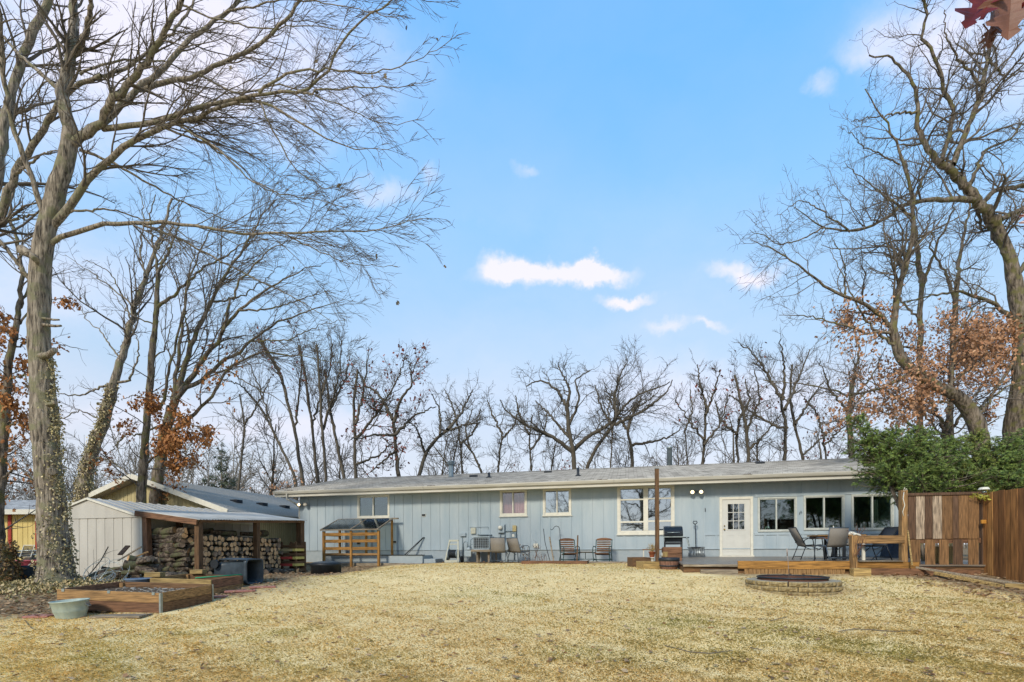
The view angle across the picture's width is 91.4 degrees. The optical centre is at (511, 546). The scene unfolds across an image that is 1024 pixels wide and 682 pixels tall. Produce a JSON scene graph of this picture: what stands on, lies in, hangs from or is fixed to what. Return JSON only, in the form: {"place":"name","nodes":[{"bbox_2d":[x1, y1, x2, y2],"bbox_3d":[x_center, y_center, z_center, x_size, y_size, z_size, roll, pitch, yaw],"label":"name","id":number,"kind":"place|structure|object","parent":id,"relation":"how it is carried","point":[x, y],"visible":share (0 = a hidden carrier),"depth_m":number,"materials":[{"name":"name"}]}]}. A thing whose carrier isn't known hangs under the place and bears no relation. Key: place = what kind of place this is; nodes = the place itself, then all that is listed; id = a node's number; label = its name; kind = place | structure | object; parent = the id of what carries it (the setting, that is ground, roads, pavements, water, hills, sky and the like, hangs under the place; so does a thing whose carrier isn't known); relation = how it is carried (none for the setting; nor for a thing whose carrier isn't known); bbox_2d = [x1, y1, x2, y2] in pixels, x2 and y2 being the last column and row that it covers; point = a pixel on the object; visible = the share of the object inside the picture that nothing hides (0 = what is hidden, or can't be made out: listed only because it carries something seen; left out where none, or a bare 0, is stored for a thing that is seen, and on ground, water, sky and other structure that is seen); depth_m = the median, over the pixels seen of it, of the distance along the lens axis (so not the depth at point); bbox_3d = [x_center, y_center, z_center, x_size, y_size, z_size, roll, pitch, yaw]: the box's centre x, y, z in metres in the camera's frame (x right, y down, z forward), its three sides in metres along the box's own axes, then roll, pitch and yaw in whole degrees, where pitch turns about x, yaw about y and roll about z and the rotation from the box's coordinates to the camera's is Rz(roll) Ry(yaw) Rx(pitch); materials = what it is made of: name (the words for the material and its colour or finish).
{"place":"outdoors","nodes":[
{"label":"outdoors","id":0,"kind":"place"},
{"bbox_2d":[0,544,1023,681],"bbox_3d":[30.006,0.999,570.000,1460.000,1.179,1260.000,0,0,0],"label":"ground","id":1,"kind":"structure","parent":0,"point":[511,585],"depth_m":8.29,"materials":[{"name":"plant"}]},
{"bbox_2d":[0,539,26,581],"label":"ivy stump","id":2,"kind":"object","parent":1,"relation":"on","point":[9,566],"visible":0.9,"depth_m":12.77,"materials":[{"name":"plant"}]},
{"bbox_2d":[4,500,71,559],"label":"barn","id":3,"kind":"structure","parent":1,"relation":"on","point":[21,536],"depth_m":21.60,"materials":[{"name":"yellow"}]},
{"bbox_2d":[0,136,99,543],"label":"oak tree","id":4,"kind":"object","parent":1,"relation":"on","point":[7,399],"visible":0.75,"depth_m":15.48,"materials":[{"name":"brown plant"}]},
{"bbox_2d":[0,576,130,601],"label":"ground ivy","id":5,"kind":"object","parent":1,"relation":"on","point":[23,585],"visible":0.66,"depth_m":11.70,"materials":[{"name":"green plant"}]},
{"bbox_2d":[0,0,137,266],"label":"maple tree","id":6,"kind":"object","parent":1,"relation":"on","point":[13,183],"visible":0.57,"depth_m":14.61,"materials":[{"name":"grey plant"}]},
{"bbox_2d":[48,598,91,619],"bbox_3d":[-7.869,1.108,8.910,0.627,0.314,0.447,-4,4,-11],"label":"wash tub","id":7,"kind":"object","parent":1,"relation":"on","point":[70,608],"visible":0.99,"depth_m":8.77,"materials":[{"name":"green metal"}]},
{"bbox_2d":[82,557,129,582],"bbox_3d":[-10.168,0.594,12.426,1.177,0.660,0.890,0,0,0],"label":"wire coil","id":8,"kind":"object","parent":1,"relation":"on","point":[109,561],"visible":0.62,"depth_m":12.49,"materials":[{"name":"metal"}]},
{"bbox_2d":[89,614,148,618],"bbox_3d":[-7.010,1.239,8.950,0.860,0.040,0.300,0,0,-2],"label":"flat board","id":9,"kind":"object","parent":1,"relation":"on","point":[120,615],"visible":0.99,"depth_m":8.85,"materials":[{"name":"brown wood"}]},
{"bbox_2d":[53,162,213,502],"bbox_3d":[-16.451,-7.730,20.837,6.616,17.503,4.094,0,0,-16],"label":"maple tree","id":10,"kind":"object","parent":1,"relation":"on","point":[84,484],"visible":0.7,"depth_m":20.96,"materials":[{"name":"grey plant"}]},
{"bbox_2d":[57,581,213,612],"bbox_3d":[-7.333,0.981,9.845,2.262,0.530,1.111,0,0,0],"label":"raised bed","id":11,"kind":"object","parent":1,"relation":"on","point":[139,597],"visible":0.97,"depth_m":9.39,"materials":[{"name":"brown wood"}]},
{"bbox_2d":[68,497,252,576],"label":"metal shed","id":12,"kind":"structure","parent":1,"relation":"on","point":[99,526],"depth_m":14.59,"materials":[{"name":"paint"}]},
{"bbox_2d":[80,191,277,502],"bbox_3d":[-12.847,-6.233,19.593,6.200,14.475,5.279,0,0,-39],"label":"oak tree","id":13,"kind":"object","parent":1,"relation":"on","point":[170,442],"visible":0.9,"depth_m":19.03,"materials":[{"name":"brown plant"}]},
{"bbox_2d":[67,474,299,560],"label":"garage","id":14,"kind":"structure","parent":1,"relation":"on","point":[215,498],"depth_m":21.73,"materials":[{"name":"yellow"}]},
{"bbox_2d":[150,574,242,594],"bbox_3d":[-7.145,0.870,11.400,1.500,0.470,1.000,0,0,0],"label":"raised bed","id":15,"kind":"object","parent":1,"relation":"on","point":[223,584],"visible":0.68,"depth_m":11.30,"materials":[{"name":"beige wood"}]},
{"bbox_2d":[201,442,238,489],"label":"spruce tree","id":16,"kind":"object","parent":1,"relation":"on","point":[225,482],"visible":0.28,"depth_m":45.95,"materials":[{"name":"green plant"}]},
{"bbox_2d":[134,509,306,568],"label":"wood store","id":17,"kind":"structure","parent":1,"relation":"on","point":[179,518],"depth_m":14.50,"materials":[{"name":"wood"}]},
{"bbox_2d":[0,0,469,588],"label":"maple tree","id":18,"kind":"object","parent":1,"relation":"on","point":[54,550],"visible":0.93,"depth_m":12.08,"materials":[{"name":"grey plant"}]},
{"bbox_2d":[210,558,263,584],"bbox_3d":[-6.838,0.597,12.455,1.010,0.648,0.620,0,0,12],"label":"wheeled bin","id":19,"kind":"object","parent":1,"relation":"on","point":[251,570],"visible":0.86,"depth_m":12.30,"materials":[{"name":"plastic"}]},
{"bbox_2d":[205,385,302,494],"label":"bare tree","id":20,"kind":"object","parent":1,"relation":"on","point":[274,460],"visible":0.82,"depth_m":40.36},
{"bbox_2d":[226,372,282,490],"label":"bare tree","id":21,"kind":"object","parent":1,"relation":"on","point":[245,421],"visible":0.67,"depth_m":44.33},
{"bbox_2d":[215,333,297,499],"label":"bare tree","id":22,"kind":"object","parent":1,"relation":"on","point":[267,416],"visible":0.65,"depth_m":36.30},
{"bbox_2d":[149,144,388,504],"bbox_3d":[-10.136,-7.908,20.305,10.007,17.638,5.536,0,0,16],"label":"maple tree","id":23,"kind":"object","parent":1,"relation":"on","point":[157,476],"visible":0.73,"depth_m":20.36,"materials":[{"name":"brown plant"}]},
{"bbox_2d":[243,302,312,485],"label":"bare tree","id":24,"kind":"object","parent":1,"relation":"on","point":[278,372],"visible":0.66,"depth_m":37.99,"materials":[{"name":"brown plant"}]},
{"bbox_2d":[259,464,311,499],"bbox_3d":[-13.126,-2.202,30.353,6.434,6.356,8.144,0,0,-37],"label":"scrub bush","id":25,"kind":"object","parent":1,"relation":"on","point":[278,488],"visible":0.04,"depth_m":29.59,"materials":[{"name":"brown plant"}]},
{"bbox_2d":[279,542,305,572],"bbox_3d":[-7.753,0.375,17.676,0.670,1.100,0.603,0,0,13],"label":"board rack","id":26,"kind":"object","parent":1,"relation":"on","point":[296,555],"visible":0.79,"depth_m":17.48,"materials":[{"name":"brown wood"}]},
{"bbox_2d":[286,332,329,482],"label":"bare tree","id":27,"kind":"object","parent":1,"relation":"on","point":[309,403],"visible":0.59,"depth_m":39.59,"materials":[{"name":"plant"}]},
{"bbox_2d":[294,426,336,498],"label":"bare tree","id":28,"kind":"object","parent":1,"relation":"on","point":[311,447],"visible":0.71,"depth_m":46.29,"materials":[{"name":"plant"}]},
{"bbox_2d":[310,561,341,573],"bbox_3d":[-5.948,0.665,16.000,0.950,0.410,0.950,0,0,0],"label":"tank cover","id":29,"kind":"object","parent":1,"relation":"on","point":[322,567],"visible":0.94,"depth_m":15.62,"materials":[{"name":"black plastic"}]},
{"bbox_2d":[303,337,356,478],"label":"bare tree","id":30,"kind":"object","parent":1,"relation":"on","point":[336,439],"visible":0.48,"depth_m":39.31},
{"bbox_2d":[298,318,367,481],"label":"bare tree","id":31,"kind":"object","parent":1,"relation":"on","point":[331,402],"visible":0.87,"depth_m":36.66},
{"bbox_2d":[323,424,362,478],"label":"bare tree","id":32,"kind":"object","parent":1,"relation":"on","point":[348,453],"visible":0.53,"depth_m":49.45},
{"bbox_2d":[320,518,398,566],"bbox_3d":[-6.178,-0.126,20.319,2.772,2.128,1.349,0,0,13],"label":"covered stairwell","id":33,"kind":"object","parent":1,"relation":"on","point":[365,524],"visible":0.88,"depth_m":19.96,"materials":[{"name":"orange wood"}]},
{"bbox_2d":[316,340,431,477],"bbox_3d":[-8.789,-6.815,33.656,8.400,15.282,5.738,0,0,38],"label":"bare tree","id":34,"kind":"object","parent":1,"relation":"on","point":[355,385],"visible":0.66,"depth_m":33.91,"materials":[{"name":"brown plant"}]},
{"bbox_2d":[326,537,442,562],"bbox_3d":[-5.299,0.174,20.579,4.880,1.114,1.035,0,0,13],"label":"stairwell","id":35,"kind":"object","parent":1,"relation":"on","point":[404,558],"visible":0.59,"depth_m":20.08,"materials":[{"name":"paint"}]},
{"bbox_2d":[339,341,437,477],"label":"bare tree","id":36,"kind":"object","parent":1,"relation":"on","point":[395,433],"visible":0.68,"depth_m":33.10,"materials":[{"name":"brown plant"}]},
{"bbox_2d":[390,369,489,475],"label":"bare tree","id":37,"kind":"object","parent":1,"relation":"on","point":[449,429],"visible":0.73,"depth_m":32.26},
{"bbox_2d":[412,421,468,473],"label":"bare tree","id":38,"kind":"object","parent":1,"relation":"on","point":[440,455],"visible":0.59,"depth_m":45.54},
{"bbox_2d":[444,540,463,562],"bbox_3d":[-2.298,0.175,19.643,0.640,0.902,0.544,0,0,13],"label":"chair","id":39,"kind":"object","parent":1,"relation":"on","point":[452,553],"visible":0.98,"depth_m":19.53,"materials":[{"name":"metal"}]},
{"bbox_2d":[437,406,480,472],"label":"bare tree","id":40,"kind":"object","parent":1,"relation":"on","point":[454,447],"visible":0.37,"depth_m":45.45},
{"bbox_2d":[436,373,492,473],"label":"bare tree","id":41,"kind":"object","parent":1,"relation":"on","point":[461,443],"visible":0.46,"depth_m":38.14,"materials":[{"name":"plant"}]},
{"bbox_2d":[454,394,486,472],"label":"bare tree","id":42,"kind":"object","parent":1,"relation":"on","point":[472,452],"visible":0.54,"depth_m":36.09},
{"bbox_2d":[471,536,496,562],"bbox_3d":[-1.078,0.144,19.536,0.841,1.136,0.840,0,0,13],"label":"chair","id":43,"kind":"object","parent":1,"relation":"on","point":[481,543],"visible":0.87,"depth_m":19.25,"materials":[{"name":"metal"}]},
{"bbox_2d":[5,402,967,547],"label":"wood","id":44,"kind":"object","parent":1,"relation":"on","point":[134,470],"visible":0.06,"depth_m":68.76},
{"bbox_2d":[489,537,508,562],"bbox_3d":[-0.475,0.134,18.860,0.614,0.974,0.661,0,0,13],"label":"sling chair","id":45,"kind":"object","parent":1,"relation":"on","point":[497,544],"visible":1,"depth_m":18.62,"materials":[{"name":"fabric"}]},
{"bbox_2d":[477,380,528,472],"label":"bare tree","id":46,"kind":"object","parent":1,"relation":"on","point":[503,436],"visible":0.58,"depth_m":40.03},
{"bbox_2d":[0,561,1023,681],"bbox_3d":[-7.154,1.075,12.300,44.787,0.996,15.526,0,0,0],"label":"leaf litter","id":47,"kind":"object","parent":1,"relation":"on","point":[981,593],"visible":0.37,"depth_m":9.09,"materials":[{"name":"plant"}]},
{"bbox_2d":[506,538,529,562],"bbox_3d":[0.229,0.137,18.848,0.633,0.949,0.728,0,0,42],"label":"sling chair","id":48,"kind":"object","parent":1,"relation":"on","point":[514,547],"visible":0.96,"depth_m":18.66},
{"bbox_2d":[493,395,563,470],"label":"bare tree","id":49,"kind":"object","parent":1,"relation":"on","point":[545,418],"visible":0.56,"depth_m":42.31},
{"bbox_2d":[521,560,588,563],"bbox_3d":[1.583,0.648,18.049,2.327,0.313,1.030,0,0,13],"label":"garden bed","id":50,"kind":"object","parent":1,"relation":"on","point":[554,562],"visible":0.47,"depth_m":17.54,"materials":[{"name":"red wood"}]},
{"bbox_2d":[534,422,579,469],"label":"bare tree","id":51,"kind":"object","parent":1,"relation":"on","point":[553,453],"visible":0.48,"depth_m":47.43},
{"bbox_2d":[273,446,897,561],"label":"ranch house","id":52,"kind":"structure","parent":1,"relation":"on","point":[733,509],"depth_m":19.53,"materials":[{"name":"paint"}]},
{"bbox_2d":[356,494,389,518],"bbox_3d":[-5.879,-1.692,21.258,1.563,1.012,0.160,0,0,13],"label":"window","id":53,"kind":"structure","parent":52,"relation":"in","point":[367,501],"depth_m":21.36,"materials":[{"name":"beige paint"}]},
{"bbox_2d":[499,490,526,516],"bbox_3d":[0.067,-1.731,19.898,1.160,1.081,0.210,0,0,13],"label":"window","id":54,"kind":"structure","parent":52,"relation":"in","point":[513,503],"depth_m":19.89,"materials":[{"name":"glass"}]},
{"bbox_2d":[542,489,571,515],"bbox_3d":[1.762,-1.739,19.488,1.169,1.095,0.180,0,0,13],"label":"window","id":55,"kind":"structure","parent":52,"relation":"in","point":[556,502],"depth_m":19.53,"materials":[{"name":"glass"}]},
{"bbox_2d":[617,485,674,534],"bbox_3d":[5.000,-1.379,18.724,2.130,1.879,0.160,0,0,13],"label":"window","id":56,"kind":"structure","parent":52,"relation":"in","point":[643,527],"depth_m":18.70,"materials":[{"name":"beige paint"}]},
{"bbox_2d":[722,499,749,554],"bbox_3d":[8.061,-0.695,17.970,0.930,2.007,0.112,0,0,13],"label":"door","id":57,"kind":"structure","parent":52,"relation":"in","point":[735,513],"depth_m":17.99,"materials":[{"name":"paint"}]},
{"bbox_2d":[758,497,796,531],"bbox_3d":[9.377,-1.143,17.691,1.267,1.225,0.085,0,0,13],"label":"window","id":58,"kind":"structure","parent":52,"relation":"in","point":[760,498],"depth_m":17.66,"materials":[{"name":"metal"}]},
{"bbox_2d":[803,495,844,529],"bbox_3d":[10.821,-1.182,17.355,1.275,1.209,0.085,0,0,13],"label":"window","id":59,"kind":"structure","parent":52,"relation":"in","point":[812,496],"depth_m":17.33,"materials":[{"name":"metal"}]},
{"bbox_2d":[851,493,893,529],"bbox_3d":[12.275,-1.180,17.093,1.264,1.226,0.235,0,0,13],"label":"window","id":60,"kind":"structure","parent":52,"relation":"in","point":[874,500],"depth_m":17.11,"materials":[{"name":"metal"}]},
{"bbox_2d":[559,538,611,560],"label":"patio chairs","id":61,"kind":"object","parent":1,"relation":"on","point":[600,540],"visible":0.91,"depth_m":18.36,"materials":[{"name":"red wood"}]},
{"bbox_2d":[498,335,684,468],"bbox_3d":[4.746,-5.778,29.534,10.859,13.013,7.517,0,0,19],"label":"bare tree","id":62,"kind":"object","parent":1,"relation":"on","point":[572,449],"visible":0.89,"depth_m":29.14,"materials":[{"name":"plant"}]},
{"bbox_2d":[581,382,640,467],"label":"bare tree","id":63,"kind":"object","parent":1,"relation":"on","point":[606,442],"visible":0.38,"depth_m":44.37,"materials":[{"name":"plant"}]},
{"bbox_2d":[574,340,679,468],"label":"bare tree","id":64,"kind":"object","parent":1,"relation":"on","point":[603,436],"visible":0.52,"depth_m":31.05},
{"bbox_2d":[594,373,690,466],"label":"bare tree","id":65,"kind":"object","parent":1,"relation":"on","point":[631,453],"visible":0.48,"depth_m":31.81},
{"bbox_2d":[654,468,659,561],"bbox_3d":[4.179,-0.725,14.400,0.112,3.083,0.112,0,0,0],"label":"tall post","id":66,"kind":"object","parent":1,"relation":"on","point":[657,555],"visible":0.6,"depth_m":14.35,"materials":[{"name":"brown wood"}]},
{"bbox_2d":[658,557,679,568],"bbox_3d":[4.336,0.458,13.800,0.566,0.318,0.566,0,0,0],"label":"barrel planter","id":67,"kind":"object","parent":1,"relation":"on","point":[668,562],"visible":1,"depth_m":13.59,"materials":[{"name":"brown wood"}]},
{"bbox_2d":[653,423,700,465],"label":"bare tree","id":68,"kind":"object","parent":1,"relation":"on","point":[683,448],"visible":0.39,"depth_m":48.48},
{"bbox_2d":[673,375,698,464],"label":"bare tree","id":69,"kind":"object","parent":1,"relation":"on","point":[684,433],"visible":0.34,"depth_m":45.31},
{"bbox_2d":[664,348,743,463],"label":"bare tree","id":70,"kind":"object","parent":1,"relation":"on","point":[703,445],"visible":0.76,"depth_m":33.24,"materials":[{"name":"brown plant"}]},
{"bbox_2d":[702,381,761,462],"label":"bare tree","id":71,"kind":"object","parent":1,"relation":"on","point":[725,455],"visible":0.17,"depth_m":42.51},
{"bbox_2d":[698,373,777,462],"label":"bare tree","id":72,"kind":"object","parent":1,"relation":"on","point":[736,432],"visible":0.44,"depth_m":36.28,"materials":[{"name":"brown plant"}]},
{"bbox_2d":[731,410,783,461],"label":"bare tree","id":73,"kind":"object","parent":1,"relation":"on","point":[756,431],"visible":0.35,"depth_m":45.11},
{"bbox_2d":[722,340,796,461],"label":"bare tree","id":74,"kind":"object","parent":1,"relation":"on","point":[746,429],"visible":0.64,"depth_m":31.09,"materials":[{"name":"brown plant"}]},
{"bbox_2d":[729,328,828,460],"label":"bare tree","id":75,"kind":"object","parent":1,"relation":"on","point":[785,427],"visible":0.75,"depth_m":29.49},
{"bbox_2d":[745,574,843,596],"bbox_3d":[6.018,0.816,10.753,1.876,0.369,1.877,0,0,0],"label":"fire pit","id":76,"kind":"object","parent":1,"relation":"on","point":[800,585],"visible":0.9,"depth_m":10.09,"materials":[{"name":"stone"}]},
{"bbox_2d":[777,354,852,459],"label":"bare tree","id":77,"kind":"object","parent":1,"relation":"on","point":[795,423],"visible":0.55,"depth_m":31.36,"materials":[{"name":"plant"}]},
{"bbox_2d":[678,490,985,575],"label":"deck","id":78,"kind":"structure","parent":1,"relation":"on","point":[820,565],"depth_m":12.03,"materials":[{"name":"brown wood"}]},
{"bbox_2d":[663,526,688,557],"bbox_3d":[5.534,-0.161,16.863,0.800,1.096,0.610,0,0,13],"label":"gas grill","id":79,"kind":"object","parent":78,"relation":"on","point":[672,535],"visible":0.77,"depth_m":16.68,"materials":[{"name":"black metal"}]},
{"bbox_2d":[687,521,704,556],"bbox_3d":[6.582,-0.296,17.905,0.580,1.283,0.376,0,0,13],"label":"snow shovel","id":80,"kind":"object","parent":78,"relation":"on","point":[696,551],"visible":1,"depth_m":17.84,"materials":[{"name":"metal"}]},
{"bbox_2d":[788,527,824,559],"bbox_3d":[8.760,-0.097,14.909,0.808,0.969,0.568,0,0,6],"label":"patio chair","id":81,"kind":"object","parent":78,"relation":"on","point":[796,536],"visible":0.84,"depth_m":14.84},
{"bbox_2d":[814,527,848,560],"bbox_3d":[8.740,-0.058,13.671,0.590,0.919,0.686,0,0,-1],"label":"patio chair","id":82,"kind":"object","parent":78,"relation":"on","point":[837,536],"visible":0.95,"depth_m":13.41,"materials":[{"name":"fabric"}]},
{"bbox_2d":[807,534,865,559],"bbox_3d":[9.441,0.019,14.595,1.223,0.724,0.908,0,0,13],"label":"patio table","id":83,"kind":"object","parent":78,"relation":"on","point":[844,550],"visible":0.54,"depth_m":14.30,"materials":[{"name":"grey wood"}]},
{"bbox_2d":[857,527,898,559],"bbox_3d":[10.183,-0.079,13.916,0.902,0.944,0.530,0,0,-6],"label":"patio chair","id":84,"kind":"object","parent":78,"relation":"on","point":[889,530],"visible":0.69,"depth_m":13.87,"materials":[{"name":"metal"}]},
{"bbox_2d":[908,492,982,568],"bbox_3d":[10.003,-0.154,11.529,1.626,2.193,0.110,0,0,10],"label":"plank screen","id":85,"kind":"object","parent":78,"relation":"attached to","point":[943,519],"visible":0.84,"depth_m":11.50,"materials":[{"name":"red wood"}]},
{"bbox_2d":[787,392,879,459],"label":"bare tree","id":86,"kind":"object","parent":1,"relation":"on","point":[815,456],"visible":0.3,"depth_m":33.47,"materials":[{"name":"brown plant"}]},
{"bbox_2d":[816,329,892,457],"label":"bare tree","id":87,"kind":"object","parent":1,"relation":"on","point":[843,406],"visible":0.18,"depth_m":26.92,"materials":[{"name":"brown plant"}]},
{"bbox_2d":[850,568,870,576],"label":"timber block","id":88,"kind":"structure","parent":1,"relation":"on","point":[860,572],"depth_m":11.49,"materials":[{"name":"beige wood"}]},
{"bbox_2d":[718,30,1023,485],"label":"oak tree","id":89,"kind":"object","parent":1,"relation":"on","point":[967,408],"visible":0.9,"depth_m":17.80,"materials":[{"name":"brown plant"}]},
{"bbox_2d":[840,412,915,507],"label":"spruce tree","id":90,"kind":"object","parent":1,"relation":"on","point":[863,432],"visible":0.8,"depth_m":13.96,"materials":[{"name":"green plant"}]},
{"bbox_2d":[741,0,1023,458],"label":"oak tree","id":91,"kind":"object","parent":1,"relation":"on","point":[995,226],"visible":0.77,"depth_m":20.01,"materials":[{"name":"brown plant"}]},
{"bbox_2d":[851,425,959,560],"bbox_3d":[10.794,-1.385,13.775,2.385,4.070,2.715,0,0,24],"label":"spruce tree","id":92,"kind":"object","parent":1,"relation":"on","point":[874,482],"visible":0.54,"depth_m":13.51,"materials":[{"name":"green plant"}]},
{"bbox_2d":[861,145,969,490],"bbox_3d":[18.945,-9.510,23.667,4.724,20.327,2.879,0,0,-16],"label":"bare tree","id":93,"kind":"object","parent":1,"relation":"on","point":[918,314],"visible":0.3,"depth_m":23.91,"materials":[{"name":"brown plant"}]},
{"bbox_2d":[827,295,1022,440],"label":"oak tree","id":94,"kind":"object","parent":1,"relation":"on","point":[908,332],"visible":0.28,"depth_m":21.93,"materials":[{"name":"brown plant"}]},
{"bbox_2d":[858,421,999,503],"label":"spruce tree","id":95,"kind":"object","parent":1,"relation":"on","point":[937,480],"visible":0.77,"depth_m":12.95,"materials":[{"name":"green plant"}]},
{"bbox_2d":[889,434,1023,545],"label":"spruce tree","id":96,"kind":"object","parent":1,"relation":"on","point":[952,441],"visible":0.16,"depth_m":13.18,"materials":[{"name":"green plant"}]},
{"bbox_2d":[929,171,1009,545],"bbox_3d":[23.742,-9.486,25.568,5.043,20.211,2.489,0,0,-31],"label":"bare tree","id":97,"kind":"object","parent":1,"relation":"on","point":[962,243],"visible":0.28,"depth_m":25.88,"materials":[{"name":"brown plant"}]},
{"bbox_2d":[916,567,1023,583],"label":"landscape timber","id":98,"kind":"object","parent":1,"relation":"on","point":[967,575],"visible":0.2,"depth_m":10.62,"materials":[{"name":"brown wood"}]},
{"bbox_2d":[934,572,1022,589],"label":"landscape timber","id":99,"kind":"object","parent":1,"relation":"on","point":[967,579],"visible":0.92,"depth_m":10.55,"materials":[{"name":"beige wood"}]},
{"bbox_2d":[948,428,1022,492],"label":"spruce tree","id":100,"kind":"object","parent":1,"relation":"on","point":[974,440],"visible":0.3,"depth_m":13.15,"materials":[{"name":"green plant"}]},
{"bbox_2d":[951,434,1023,492],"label":"spruce tree","id":101,"kind":"object","parent":1,"relation":"on","point":[1013,461],"visible":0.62,"depth_m":12.67,"materials":[{"name":"green plant"}]},
{"bbox_2d":[982,488,1023,582],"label":"board fence","id":102,"kind":"object","parent":1,"relation":"on","point":[1003,536],"visible":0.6,"depth_m":10.79,"materials":[{"name":"brown wood"}]},
{"bbox_2d":[991,427,1023,490],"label":"spruce tree","id":103,"kind":"object","parent":1,"relation":"on","point":[1016,433],"visible":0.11,"depth_m":13.38,"materials":[{"name":"green plant"}]},
{"bbox_2d":[0,0,1023,544],"label":"sky","id":104,"kind":"structure","parent":0,"point":[592,155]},
{"bbox_2d":[880,530,909,557],"bbox_3d":[12.182,-0.097,15.805,0.825,0.881,0.620,0,0,13],"label":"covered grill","id":105,"kind":"object","parent":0,"point":[893,548],"visible":0.17,"depth_m":15.60,"materials":[{"name":"fabric"}]},
{"bbox_2d":[955,0,1023,236],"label":"oak branch","id":106,"kind":"object","parent":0,"point":[1005,20],"visible":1,"depth_m":1.34,"materials":[{"name":"red plant"}]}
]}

